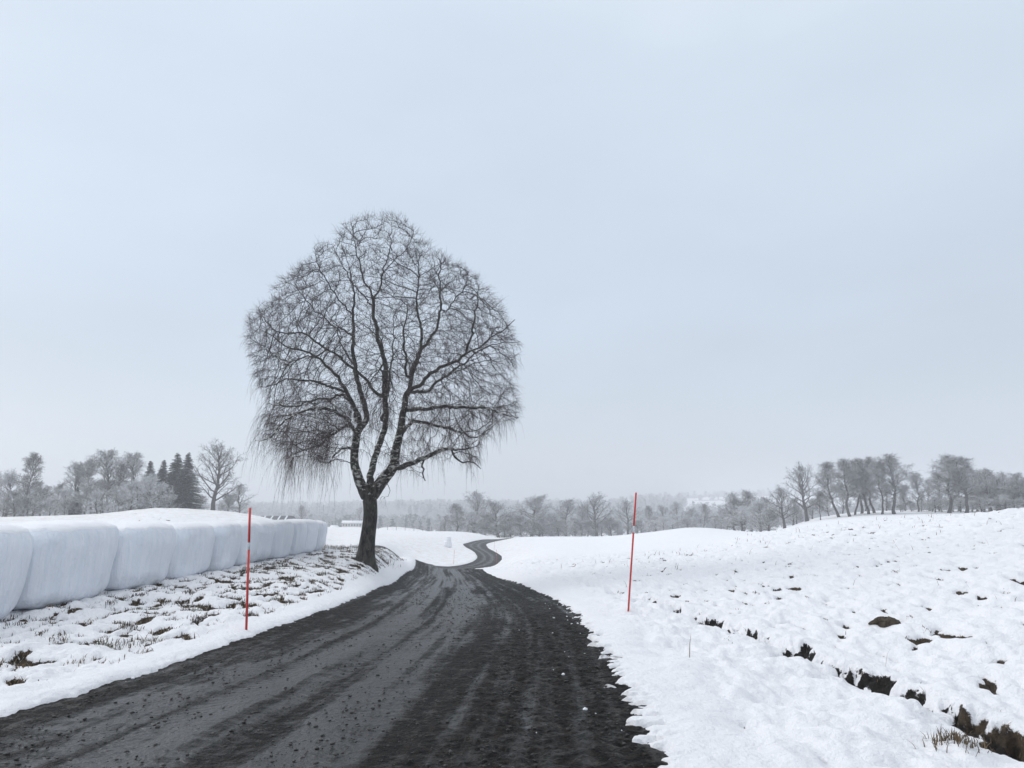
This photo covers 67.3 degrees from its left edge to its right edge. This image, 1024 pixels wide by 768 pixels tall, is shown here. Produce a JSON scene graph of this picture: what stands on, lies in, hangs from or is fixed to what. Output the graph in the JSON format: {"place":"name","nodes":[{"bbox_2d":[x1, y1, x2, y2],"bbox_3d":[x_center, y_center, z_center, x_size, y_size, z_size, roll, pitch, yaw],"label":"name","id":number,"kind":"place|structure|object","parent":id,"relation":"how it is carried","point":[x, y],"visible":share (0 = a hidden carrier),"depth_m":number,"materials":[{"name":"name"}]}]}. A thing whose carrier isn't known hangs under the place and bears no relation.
{"place":"outdoors","nodes":[
{"label":"outdoors","id":0,"kind":"place"},
{"bbox_2d":[0,537,667,767],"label":"road","id":1,"kind":"structure","parent":0,"point":[173,741],"depth_m":6.86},
{"bbox_2d":[0,585,643,767],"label":"gravel stones","id":2,"kind":"object","parent":1,"relation":"on","point":[290,743],"visible":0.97,"depth_m":7.02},
{"bbox_2d":[0,494,1023,767],"bbox_3d":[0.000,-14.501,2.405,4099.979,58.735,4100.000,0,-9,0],"label":"snow ground","id":3,"kind":"structure","parent":0,"point":[774,694],"depth_m":11.06,"materials":[{"name":"snow"}]},
{"bbox_2d":[0,498,26,516],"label":"shrub","id":4,"kind":"object","parent":3,"relation":"on","point":[3,503],"visible":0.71,"depth_m":143.48,"materials":[{"name":"grey plant"}]},
{"bbox_2d":[0,524,33,618],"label":"wrapped bale","id":5,"kind":"object","parent":3,"relation":"on","point":[16,545],"visible":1,"depth_m":11.28,"materials":[{"name":"white"}]},
{"bbox_2d":[0,489,34,516],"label":"shrub","id":6,"kind":"object","parent":3,"relation":"on","point":[6,498],"visible":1,"depth_m":142.89,"materials":[{"name":"grey plant"}]},
{"bbox_2d":[0,468,35,516],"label":"bare tree","id":7,"kind":"object","parent":3,"relation":"on","point":[6,476],"visible":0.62,"depth_m":158.99,"materials":[{"name":"grey plant"}]},
{"bbox_2d":[7,451,44,512],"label":"birch tree","id":8,"kind":"object","parent":3,"relation":"on","point":[29,463],"visible":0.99,"depth_m":149.66,"materials":[{"name":"grey plant"}]},
{"bbox_2d":[7,495,47,516],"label":"shrub","id":9,"kind":"object","parent":3,"relation":"on","point":[30,503],"visible":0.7,"depth_m":145.99,"materials":[{"name":"grey plant"}]},
{"bbox_2d":[17,485,55,515],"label":"shrub","id":10,"kind":"object","parent":3,"relation":"on","point":[41,493],"visible":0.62,"depth_m":162.93,"materials":[{"name":"grey plant"}]},
{"bbox_2d":[35,497,64,515],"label":"shrub","id":11,"kind":"object","parent":3,"relation":"on","point":[50,508],"visible":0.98,"depth_m":147.65,"materials":[{"name":"grey plant"}]},
{"bbox_2d":[41,483,68,515],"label":"bare tree","id":12,"kind":"object","parent":3,"relation":"on","point":[59,486],"visible":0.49,"depth_m":158.34,"materials":[{"name":"grey plant"}]},
{"bbox_2d":[45,487,81,514],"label":"shrub","id":13,"kind":"object","parent":3,"relation":"on","point":[62,492],"visible":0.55,"depth_m":153.34,"materials":[{"name":"grey plant"}]},
{"bbox_2d":[10,520,118,609],"bbox_3d":[-8.010,3.096,13.331,1.379,1.452,2.649,0,-9,1],"label":"wrapped bale","id":14,"kind":"object","parent":3,"relation":"on","point":[71,560],"visible":0.85,"depth_m":12.82,"materials":[{"name":"white"}]},
{"bbox_2d":[54,498,84,514],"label":"shrub","id":15,"kind":"object","parent":3,"relation":"on","point":[66,505],"visible":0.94,"depth_m":145.95,"materials":[{"name":"grey plant"}]},
{"bbox_2d":[58,461,101,497],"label":"birch tree","id":16,"kind":"object","parent":3,"relation":"on","point":[80,472],"visible":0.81,"depth_m":156.62,"materials":[{"name":"grey plant"}]},
{"bbox_2d":[65,485,111,514],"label":"shrub","id":17,"kind":"object","parent":3,"relation":"on","point":[86,491],"visible":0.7,"depth_m":147.81,"materials":[{"name":"grey plant"}]},
{"bbox_2d":[77,460,103,513],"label":"birch tree","id":18,"kind":"object","parent":3,"relation":"on","point":[88,466],"visible":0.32,"depth_m":163.28,"materials":[{"name":"grey plant"}]},
{"bbox_2d":[82,489,109,513],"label":"bare tree","id":19,"kind":"object","parent":3,"relation":"on","point":[95,496],"visible":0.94,"depth_m":143.04,"materials":[{"name":"grey plant"}]},
{"bbox_2d":[79,447,127,512],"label":"birch tree","id":20,"kind":"object","parent":3,"relation":"on","point":[108,457],"visible":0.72,"depth_m":158.46,"materials":[{"name":"grey plant"}]},
{"bbox_2d":[100,462,131,511],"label":"birch tree","id":21,"kind":"object","parent":3,"relation":"on","point":[122,468],"visible":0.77,"depth_m":151.50,"materials":[{"name":"grey plant"}]},
{"bbox_2d":[98,485,136,511],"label":"shrub","id":22,"kind":"object","parent":3,"relation":"on","point":[115,490],"visible":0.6,"depth_m":145.59,"materials":[{"name":"grey plant"}]},
{"bbox_2d":[101,483,159,510],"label":"shrub","id":23,"kind":"object","parent":3,"relation":"on","point":[125,490],"visible":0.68,"depth_m":143.75,"materials":[{"name":"grey plant"}]},
{"bbox_2d":[112,451,152,509],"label":"birch tree","id":24,"kind":"object","parent":3,"relation":"on","point":[136,459],"visible":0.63,"depth_m":156.82,"materials":[{"name":"grey plant"}]},
{"bbox_2d":[122,478,157,510],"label":"bare tree","id":25,"kind":"object","parent":3,"relation":"on","point":[136,486],"visible":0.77,"depth_m":143.79,"materials":[{"name":"grey plant"}]},
{"bbox_2d":[105,521,175,589],"bbox_3d":[-8.004,3.543,15.911,1.398,1.385,2.473,0,-9,-1],"label":"wrapped bale","id":26,"kind":"object","parent":3,"relation":"on","point":[144,553],"visible":0.67,"depth_m":15.34,"materials":[{"name":"white"}]},
{"bbox_2d":[134,461,157,509],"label":"spruce tree","id":27,"kind":"object","parent":3,"relation":"on","point":[150,466],"visible":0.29,"depth_m":170.79,"materials":[{"name":"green plant"}]},
{"bbox_2d":[129,473,175,508],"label":"bare tree","id":28,"kind":"object","parent":3,"relation":"on","point":[149,482],"visible":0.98,"depth_m":142.62,"materials":[{"name":"grey plant"}]},
{"bbox_2d":[151,460,167,505],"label":"spruce tree","id":29,"kind":"object","parent":3,"relation":"on","point":[161,473],"visible":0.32,"depth_m":172.65,"materials":[{"name":"grey plant"}]},
{"bbox_2d":[145,482,177,508],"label":"bare tree","id":30,"kind":"object","parent":3,"relation":"on","point":[159,486],"visible":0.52,"depth_m":148.85,"materials":[{"name":"grey plant"}]},
{"bbox_2d":[153,453,195,507],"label":"spruce tree","id":31,"kind":"object","parent":3,"relation":"on","point":[172,475],"visible":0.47,"depth_m":166.27,"materials":[{"name":"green plant"}]},
{"bbox_2d":[162,452,207,509],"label":"spruce tree","id":32,"kind":"object","parent":3,"relation":"on","point":[186,493],"visible":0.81,"depth_m":164.00,"materials":[{"name":"green plant"}]},
{"bbox_2d":[162,522,214,578],"bbox_3d":[-8.083,3.973,18.376,1.392,1.337,2.464,0,-9,0],"label":"wrapped bale","id":33,"kind":"object","parent":3,"relation":"on","point":[192,551],"visible":0.57,"depth_m":17.93,"materials":[{"name":"white"}]},
{"bbox_2d":[185,437,248,509],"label":"oak tree","id":34,"kind":"object","parent":3,"relation":"on","point":[220,466],"visible":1,"depth_m":148.65,"materials":[{"name":"grey plant"}]},
{"bbox_2d":[198,521,241,571],"bbox_3d":[-8.083,4.328,20.530,1.408,1.334,1.835,0,-9,-2],"label":"wrapped bale","id":35,"kind":"object","parent":3,"relation":"on","point":[227,542],"visible":0.54,"depth_m":20.03,"materials":[{"name":"white"}]},
{"bbox_2d":[215,492,248,512],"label":"shrub","id":36,"kind":"object","parent":3,"relation":"on","point":[226,500],"visible":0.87,"depth_m":167.74,"materials":[{"name":"grey plant"}]},
{"bbox_2d":[221,482,254,512],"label":"oak tree","id":37,"kind":"object","parent":3,"relation":"on","point":[243,491],"visible":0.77,"depth_m":173.35,"materials":[{"name":"grey plant"}]},
{"bbox_2d":[222,521,260,565],"bbox_3d":[-8.080,4.603,22.226,1.414,1.288,1.418,0,-9,-1],"label":"wrapped bale","id":38,"kind":"object","parent":3,"relation":"on","point":[255,533],"visible":0.29,"depth_m":21.88,"materials":[{"name":"white"}]},
{"bbox_2d":[245,508,250,629],"bbox_3d":[-3.642,2.600,10.607,0.075,1.762,0.035,0,-9,0],"label":"snow pole","id":39,"kind":"object","parent":3,"relation":"on","point":[248,564],"visible":0.88,"depth_m":10.60,"materials":[{"name":"red plastic"}]},
{"bbox_2d":[251,521,274,561],"bbox_3d":[-8.159,4.856,23.741,1.417,1.248,1.557,0,-9,1],"label":"wrapped bale","id":40,"kind":"object","parent":3,"relation":"on","point":[265,540],"visible":0.38,"depth_m":23.49,"materials":[{"name":"white"}]},
{"bbox_2d":[255,520,293,558],"bbox_3d":[-8.133,5.184,25.663,1.394,1.293,2.252,0,-9,-1],"label":"wrapped bale","id":41,"kind":"object","parent":3,"relation":"on","point":[282,539],"visible":0.55,"depth_m":25.13,"materials":[{"name":"white"}]},
{"bbox_2d":[287,520,306,554],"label":"wrapped bale","id":42,"kind":"object","parent":3,"relation":"on","point":[299,538],"visible":0.46,"depth_m":27.22,"materials":[{"name":"white"}]},
{"bbox_2d":[286,519,318,552],"bbox_3d":[-8.210,5.827,29.403,1.406,1.325,1.842,0,-9,2],"label":"wrapped bale","id":43,"kind":"object","parent":3,"relation":"on","point":[311,535],"visible":0.41,"depth_m":29.12,"materials":[{"name":"white"}]},
{"bbox_2d":[314,520,327,550],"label":"wrapped bale","id":44,"kind":"object","parent":3,"relation":"on","point":[321,537],"visible":0.3,"depth_m":30.65,"materials":[{"name":"white"}]},
{"bbox_2d":[341,519,362,526],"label":"farmhouse","id":45,"kind":"object","parent":3,"relation":"on","point":[352,523],"visible":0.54,"depth_m":423.10,"materials":[{"name":"white"}]},
{"bbox_2d":[240,209,524,571],"bbox_3d":[-4.672,-0.018,26.724,10.350,13.261,8.798,0,-9,0],"label":"birch tree","id":46,"kind":"object","parent":3,"relation":"on","point":[370,490],"visible":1,"depth_m":25.97,"materials":[{"name":"brown plant"}]},
{"bbox_2d":[447,503,466,531],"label":"birch tree","id":47,"kind":"object","parent":3,"relation":"on","point":[457,506],"visible":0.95,"depth_m":257.12,"materials":[{"name":"grey plant"}]},
{"bbox_2d":[445,490,493,532],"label":"oak tree","id":48,"kind":"object","parent":3,"relation":"on","point":[478,503],"visible":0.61,"depth_m":262.87,"materials":[{"name":"grey plant"}]},
{"bbox_2d":[461,510,485,533],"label":"bare tree","id":49,"kind":"object","parent":3,"relation":"on","point":[472,518],"visible":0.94,"depth_m":250.50,"materials":[{"name":"grey plant"}]},
{"bbox_2d":[474,512,498,535],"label":"shrub","id":50,"kind":"object","parent":3,"relation":"on","point":[481,516],"visible":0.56,"depth_m":257.24,"materials":[{"name":"grey plant"}]},
{"bbox_2d":[467,499,519,537],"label":"bare tree","id":51,"kind":"object","parent":3,"relation":"on","point":[493,505],"visible":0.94,"depth_m":253.24,"materials":[{"name":"grey plant"}]},
{"bbox_2d":[487,517,521,537],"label":"shrub","id":52,"kind":"object","parent":3,"relation":"on","point":[506,521],"visible":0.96,"depth_m":250.28,"materials":[{"name":"grey plant"}]},
{"bbox_2d":[0,489,1020,535],"bbox_3d":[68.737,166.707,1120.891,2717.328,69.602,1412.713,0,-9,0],"label":"wood","id":53,"kind":"object","parent":3,"relation":"on","point":[338,512],"visible":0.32,"depth_m":939.63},
{"bbox_2d":[0,507,1020,760],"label":"dead grass","id":54,"kind":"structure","parent":3,"relation":"on","point":[948,737],"depth_m":13.04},
{"bbox_2d":[504,514,538,536],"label":"shrub","id":55,"kind":"object","parent":3,"relation":"on","point":[522,519],"visible":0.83,"depth_m":253.10,"materials":[{"name":"grey plant"}]},
{"bbox_2d":[502,493,569,536],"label":"bare tree","id":56,"kind":"object","parent":3,"relation":"on","point":[537,503],"visible":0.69,"depth_m":258.43,"materials":[{"name":"grey plant"}]},
{"bbox_2d":[525,511,553,536],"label":"bare tree","id":57,"kind":"object","parent":3,"relation":"on","point":[539,515],"visible":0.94,"depth_m":250.87,"materials":[{"name":"grey plant"}]},
{"bbox_2d":[529,520,556,536],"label":"shrub","id":58,"kind":"object","parent":3,"relation":"on","point":[541,524],"visible":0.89,"depth_m":248.87,"materials":[{"name":"grey plant"}]},
{"bbox_2d":[543,519,577,536],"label":"shrub","id":59,"kind":"object","parent":3,"relation":"on","point":[557,525],"visible":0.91,"depth_m":249.65,"materials":[{"name":"grey plant"}]},
{"bbox_2d":[550,498,585,535],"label":"bare tree","id":60,"kind":"object","parent":3,"relation":"on","point":[565,503],"visible":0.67,"depth_m":264.75,"materials":[{"name":"grey plant"}]},
{"bbox_2d":[560,514,591,536],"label":"shrub","id":61,"kind":"object","parent":3,"relation":"on","point":[572,525],"visible":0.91,"depth_m":253.09,"materials":[{"name":"grey plant"}]},
{"bbox_2d":[567,505,590,536],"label":"birch tree","id":62,"kind":"object","parent":3,"relation":"on","point":[580,507],"visible":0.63,"depth_m":257.86,"materials":[{"name":"grey plant"}]},
{"bbox_2d":[574,520,596,536],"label":"shrub","id":63,"kind":"object","parent":3,"relation":"on","point":[590,526],"visible":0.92,"depth_m":251.05,"materials":[{"name":"grey plant"}]},
{"bbox_2d":[575,492,616,535],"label":"oak tree","id":64,"kind":"object","parent":3,"relation":"on","point":[594,519],"visible":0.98,"depth_m":251.86,"materials":[{"name":"grey plant"}]},
{"bbox_2d":[594,517,622,535],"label":"shrub","id":65,"kind":"object","parent":3,"relation":"on","point":[613,527],"visible":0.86,"depth_m":254.96,"materials":[{"name":"grey plant"}]},
{"bbox_2d":[608,500,645,534],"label":"oak tree","id":66,"kind":"object","parent":3,"relation":"on","point":[624,505],"visible":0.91,"depth_m":258.06,"materials":[{"name":"grey plant"}]},
{"bbox_2d":[627,492,636,610],"bbox_3d":[2.120,3.014,13.590,0.232,2.173,0.035,0,-9,0],"label":"snow pole","id":67,"kind":"object","parent":3,"relation":"on","point":[632,552],"visible":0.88,"depth_m":13.58,"materials":[{"name":"red plastic"}]},
{"bbox_2d":[652,516,675,530],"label":"shrub","id":68,"kind":"object","parent":3,"relation":"on","point":[660,523],"visible":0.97,"depth_m":264.86,"materials":[{"name":"grey plant"}]},
{"bbox_2d":[652,514,692,529],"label":"shrub","id":69,"kind":"object","parent":3,"relation":"on","point":[672,518],"visible":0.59,"depth_m":280.03,"materials":[{"name":"grey plant"}]},
{"bbox_2d":[663,501,691,528],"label":"oak tree","id":70,"kind":"object","parent":3,"relation":"on","point":[674,506],"visible":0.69,"depth_m":295.56,"materials":[{"name":"grey plant"}]},
{"bbox_2d":[674,517,699,527],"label":"shrub","id":71,"kind":"object","parent":3,"relation":"on","point":[687,522],"visible":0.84,"depth_m":274.90,"materials":[{"name":"grey plant"}]},
{"bbox_2d":[694,503,713,527],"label":"birch tree","id":72,"kind":"object","parent":3,"relation":"on","point":[704,510],"visible":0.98,"depth_m":294.76,"materials":[{"name":"grey plant"}]},
{"bbox_2d":[715,491,748,530],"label":"oak tree","id":73,"kind":"object","parent":3,"relation":"on","point":[728,502],"visible":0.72,"depth_m":211.62,"materials":[{"name":"grey plant"}]},
{"bbox_2d":[715,498,763,531],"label":"shrub","id":74,"kind":"object","parent":3,"relation":"on","point":[745,502],"visible":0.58,"depth_m":210.66,"materials":[{"name":"grey plant"}]},
{"bbox_2d":[721,505,768,530],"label":"shrub","id":75,"kind":"object","parent":3,"relation":"on","point":[740,510],"visible":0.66,"depth_m":201.67,"materials":[{"name":"grey plant"}]},
{"bbox_2d":[739,488,764,531],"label":"bare tree","id":76,"kind":"object","parent":3,"relation":"on","point":[747,494],"visible":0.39,"depth_m":221.26,"materials":[{"name":"grey plant"}]},
{"bbox_2d":[734,498,777,531],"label":"bare tree","id":77,"kind":"object","parent":3,"relation":"on","point":[757,505],"visible":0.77,"depth_m":192.55,"materials":[{"name":"grey plant"}]},
{"bbox_2d":[754,508,789,530],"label":"shrub","id":78,"kind":"object","parent":3,"relation":"on","point":[769,521],"visible":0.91,"depth_m":186.93,"materials":[{"name":"grey plant"}]},
{"bbox_2d":[766,484,802,528],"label":"oak tree","id":79,"kind":"object","parent":3,"relation":"on","point":[781,496],"visible":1,"depth_m":169.25,"materials":[{"name":"grey plant"}]},
{"bbox_2d":[783,506,804,523],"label":"shrub","id":80,"kind":"object","parent":3,"relation":"on","point":[796,515],"visible":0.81,"depth_m":191.98,"materials":[{"name":"grey plant"}]},
{"bbox_2d":[779,461,825,521],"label":"oak tree","id":81,"kind":"object","parent":3,"relation":"on","point":[802,490],"visible":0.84,"depth_m":179.82,"materials":[{"name":"grey plant"}]},
{"bbox_2d":[799,498,831,518],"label":"shrub","id":82,"kind":"object","parent":3,"relation":"on","point":[809,510],"visible":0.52,"depth_m":196.99,"materials":[{"name":"grey plant"}]},
{"bbox_2d":[811,492,825,519],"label":"birch tree","id":83,"kind":"object","parent":3,"relation":"on","point":[818,496],"visible":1,"depth_m":163.14,"materials":[{"name":"grey plant"}]},
{"bbox_2d":[807,461,843,516],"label":"bare tree","id":84,"kind":"object","parent":3,"relation":"on","point":[826,468],"visible":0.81,"depth_m":165.45,"materials":[{"name":"grey plant"}]},
{"bbox_2d":[825,457,866,516],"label":"bare tree","id":85,"kind":"object","parent":3,"relation":"on","point":[843,465],"visible":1,"depth_m":159.26,"materials":[{"name":"grey plant"}]},
{"bbox_2d":[837,458,877,513],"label":"bare tree","id":86,"kind":"object","parent":3,"relation":"on","point":[858,462],"visible":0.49,"depth_m":162.69,"materials":[{"name":"grey plant"}]},
{"bbox_2d":[849,464,872,514],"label":"bare tree","id":87,"kind":"object","parent":3,"relation":"on","point":[860,496],"visible":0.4,"depth_m":165.53,"materials":[{"name":"grey plant"}]},
{"bbox_2d":[844,456,881,512],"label":"bare tree","id":88,"kind":"object","parent":3,"relation":"on","point":[868,461],"visible":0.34,"depth_m":168.53,"materials":[{"name":"grey plant"}]},
{"bbox_2d":[866,460,898,513],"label":"bare tree","id":89,"kind":"object","parent":3,"relation":"on","point":[879,472],"visible":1,"depth_m":157.13,"materials":[{"name":"grey plant"}]},
{"bbox_2d":[868,616,900,627],"bbox_3d":[5.322,3.417,10.992,0.480,0.198,0.350,0,-9,0],"label":"molehill","id":90,"kind":"object","parent":3,"relation":"on","point":[883,621],"visible":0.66,"depth_m":10.91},
{"bbox_2d":[874,453,917,513],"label":"bare tree","id":91,"kind":"object","parent":3,"relation":"on","point":[891,460],"visible":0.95,"depth_m":156.78,"materials":[{"name":"grey plant"}]},
{"bbox_2d":[905,472,932,511],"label":"birch tree","id":92,"kind":"object","parent":3,"relation":"on","point":[916,485],"visible":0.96,"depth_m":173.05,"materials":[{"name":"grey plant"}]},
{"bbox_2d":[922,495,948,511],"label":"shrub","id":93,"kind":"object","parent":3,"relation":"on","point":[932,500],"visible":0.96,"depth_m":163.76,"materials":[{"name":"grey plant"}]},
{"bbox_2d":[926,475,946,510],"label":"birch tree","id":94,"kind":"object","parent":3,"relation":"on","point":[930,482],"visible":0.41,"depth_m":176.34,"materials":[{"name":"grey plant"}]},
{"bbox_2d":[922,452,969,512],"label":"bare tree","id":95,"kind":"object","parent":3,"relation":"on","point":[945,457],"visible":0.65,"depth_m":157.86,"materials":[{"name":"grey plant"}]},
{"bbox_2d":[948,498,976,511],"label":"shrub","id":96,"kind":"object","parent":3,"relation":"on","point":[960,500],"visible":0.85,"depth_m":161.71,"materials":[{"name":"grey plant"}]},
{"bbox_2d":[936,455,994,512],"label":"bare tree","id":97,"kind":"object","parent":3,"relation":"on","point":[959,478],"visible":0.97,"depth_m":154.69,"materials":[{"name":"grey plant"}]},
{"bbox_2d":[968,495,994,511],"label":"shrub","id":98,"kind":"object","parent":3,"relation":"on","point":[979,500],"visible":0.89,"depth_m":160.08,"materials":[{"name":"grey plant"}]},
{"bbox_2d":[960,467,1003,511],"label":"bare tree","id":99,"kind":"object","parent":3,"relation":"on","point":[988,474],"visible":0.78,"depth_m":163.92,"materials":[{"name":"grey plant"}]},
{"bbox_2d":[973,486,1022,510],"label":"shrub","id":100,"kind":"object","parent":3,"relation":"on","point":[993,490],"visible":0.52,"depth_m":162.42,"materials":[{"name":"grey plant"}]},
{"bbox_2d":[983,494,1023,509],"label":"shrub","id":101,"kind":"object","parent":3,"relation":"on","point":[1006,499],"visible":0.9,"depth_m":157.91,"materials":[{"name":"grey plant"}]},
{"bbox_2d":[986,485,1023,509],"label":"shrub","id":102,"kind":"object","parent":3,"relation":"on","point":[1012,489],"visible":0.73,"depth_m":159.47,"materials":[{"name":"grey plant"}]},
{"bbox_2d":[989,471,1022,506],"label":"oak tree","id":103,"kind":"object","parent":3,"relation":"on","point":[1002,479],"visible":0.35,"depth_m":168.48,"materials":[{"name":"grey plant"}]},
{"bbox_2d":[999,472,1023,507],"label":"birch tree","id":104,"kind":"object","parent":3,"relation":"on","point":[1014,478],"visible":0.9,"depth_m":160.53,"materials":[{"name":"grey plant"}]},
{"bbox_2d":[0,0,1023,504],"label":"sky","id":105,"kind":"structure","parent":0,"point":[728,245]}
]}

